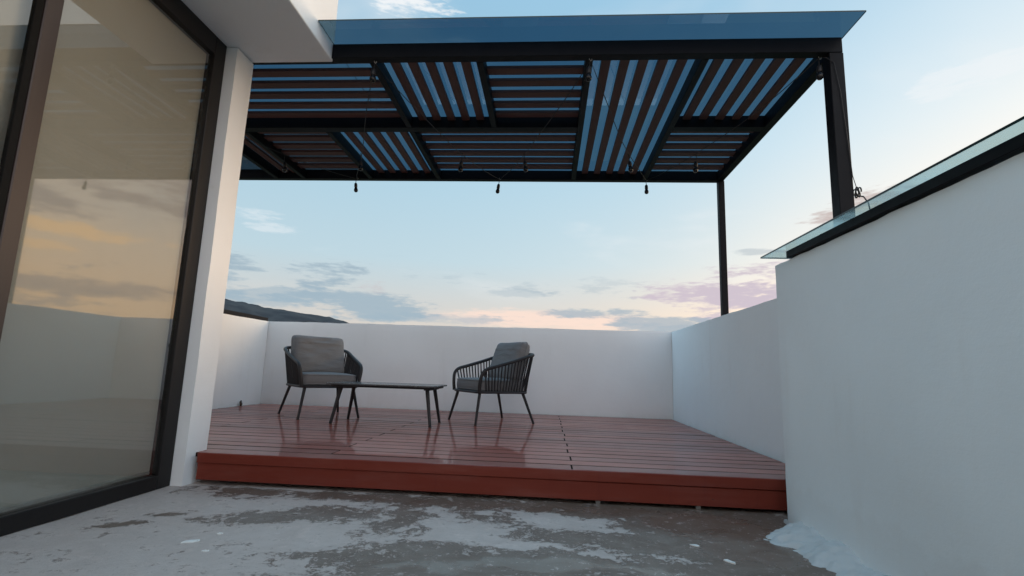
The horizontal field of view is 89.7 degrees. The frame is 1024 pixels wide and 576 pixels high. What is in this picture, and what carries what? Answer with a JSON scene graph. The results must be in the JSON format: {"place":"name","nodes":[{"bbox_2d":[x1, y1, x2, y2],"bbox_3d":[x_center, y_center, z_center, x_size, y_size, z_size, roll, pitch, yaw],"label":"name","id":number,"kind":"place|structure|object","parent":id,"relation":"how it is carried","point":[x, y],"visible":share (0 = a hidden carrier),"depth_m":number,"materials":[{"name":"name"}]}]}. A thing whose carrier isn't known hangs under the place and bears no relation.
{"place":"outdoors","nodes":[
{"label":"outdoors","id":0,"kind":"place"},
{"bbox_2d":[224,299,347,322],"bbox_3d":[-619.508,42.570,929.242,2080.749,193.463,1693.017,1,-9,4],"label":"hill","id":1,"kind":"structure","parent":0,"point":[272,314],"depth_m":1228.47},
{"bbox_2d":[0,480,836,575],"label":"terrace floor","id":2,"kind":"structure","parent":0,"point":[269,529],"depth_m":2.10,"materials":[{"name":"concrete"}]},
{"bbox_2d":[180,539,199,543],"bbox_3d":[-1.231,0.969,1.971,0.063,0.005,0.026,6,-10,-24],"label":"paint flake","id":3,"kind":"object","parent":2,"relation":"on","point":[190,541],"visible":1,"depth_m":1.97,"materials":[{"name":"white paint"}]},
{"bbox_2d":[196,404,787,510],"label":"wooden deck","id":4,"kind":"structure","parent":2,"relation":"on","point":[640,460],"depth_m":3.11,"materials":[{"name":"brown wood"}]},
{"bbox_2d":[277,335,362,419],"bbox_3d":[-1.961,0.897,5.305,0.695,0.813,0.698,9,-11,-37],"label":"armchair","id":5,"kind":"object","parent":4,"relation":"on","point":[314,362],"visible":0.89,"depth_m":5.32,"materials":[{"name":"grey fabric"}]},
{"bbox_2d":[326,381,446,426],"bbox_3d":[-1.152,1.073,4.793,1.000,0.357,0.630,1,-9,3],"label":"coffee table","id":6,"kind":"object","parent":4,"relation":"on","point":[426,388],"visible":1,"depth_m":4.60,"materials":[{"name":"black metal"}]},
{"bbox_2d":[448,342,534,425],"bbox_3d":[-0.194,0.949,5.266,0.698,0.811,0.694,7,-11,-31],"label":"armchair","id":7,"kind":"object","parent":4,"relation":"on","point":[506,368],"visible":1,"depth_m":5.13,"materials":[{"name":"grey fabric"}]},
{"bbox_2d":[240,10,865,315],"bbox_3d":[-0.628,-0.151,4.137,5.380,2.603,2.485,1,-9,4],"label":"pergola","id":8,"kind":"object","parent":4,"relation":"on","point":[488,94],"visible":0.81,"depth_m":3.85,"materials":[{"name":"black metal"}]},
{"bbox_2d":[245,57,870,209],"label":"string lights","id":9,"kind":"object","parent":8,"relation":"hanging from","point":[819,74],"visible":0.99,"depth_m":3.85,"materials":[{"name":"metal"}]},
{"bbox_2d":[723,559,735,564],"bbox_3d":[0.821,1.031,1.940,0.019,0.005,0.052,8,-11,-35],"label":"paint flake","id":10,"kind":"object","parent":2,"relation":"on","point":[728,561],"visible":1,"depth_m":1.94,"materials":[{"name":"white paint"}]},
{"bbox_2d":[764,519,889,575],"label":"plaster spill","id":11,"kind":"object","parent":2,"relation":"on","point":[813,546],"visible":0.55,"depth_m":2.01,"materials":[{"name":"white paint"}]},
{"bbox_2d":[225,0,1023,331],"label":"sky","id":12,"kind":"structure","parent":0,"point":[926,81],"materials":[{"name":"blue"}]},
{"label":"ground","id":13,"kind":"structure","parent":0,"visible":0},
{"bbox_2d":[0,0,337,536],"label":"house","id":14,"kind":"structure","parent":13,"relation":"on","point":[234,40],"depth_m":2.95,"materials":[{"name":"white paint"}]},
{"bbox_2d":[0,0,206,512],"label":"glass door","id":15,"kind":"structure","parent":14,"relation":"attached to","point":[83,341],"depth_m":2.40,"materials":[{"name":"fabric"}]},
{"bbox_2d":[212,313,268,408],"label":"parapet wall","id":16,"kind":"structure","parent":13,"relation":"on","point":[241,360],"depth_m":6.09,"materials":[{"name":"white paint"}]},
{"bbox_2d":[223,309,267,320],"bbox_3d":[-3.368,0.140,5.074,0.136,0.046,3.378,1,-9,4],"label":"wall cap","id":17,"kind":"object","parent":16,"relation":"on","point":[229,312],"visible":0.21,"depth_m":6.20,"materials":[{"name":"black metal"}]},
{"bbox_2d":[260,321,672,419],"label":"parapet wall","id":18,"kind":"structure","parent":13,"relation":"on","point":[602,373],"depth_m":6.41,"materials":[{"name":"white paint"}]},
{"bbox_2d":[672,299,784,462],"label":"parapet wall","id":19,"kind":"structure","parent":13,"relation":"on","point":[726,377],"depth_m":4.15,"materials":[{"name":"white paint"}]},
{"bbox_2d":[776,151,1023,575],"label":"parapet wall","id":20,"kind":"structure","parent":13,"relation":"on","point":[901,334],"depth_m":1.62,"materials":[{"name":"white paint"}]},
{"bbox_2d":[760,116,1023,258],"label":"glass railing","id":21,"kind":"object","parent":20,"relation":"on","point":[999,153],"visible":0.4,"depth_m":1.61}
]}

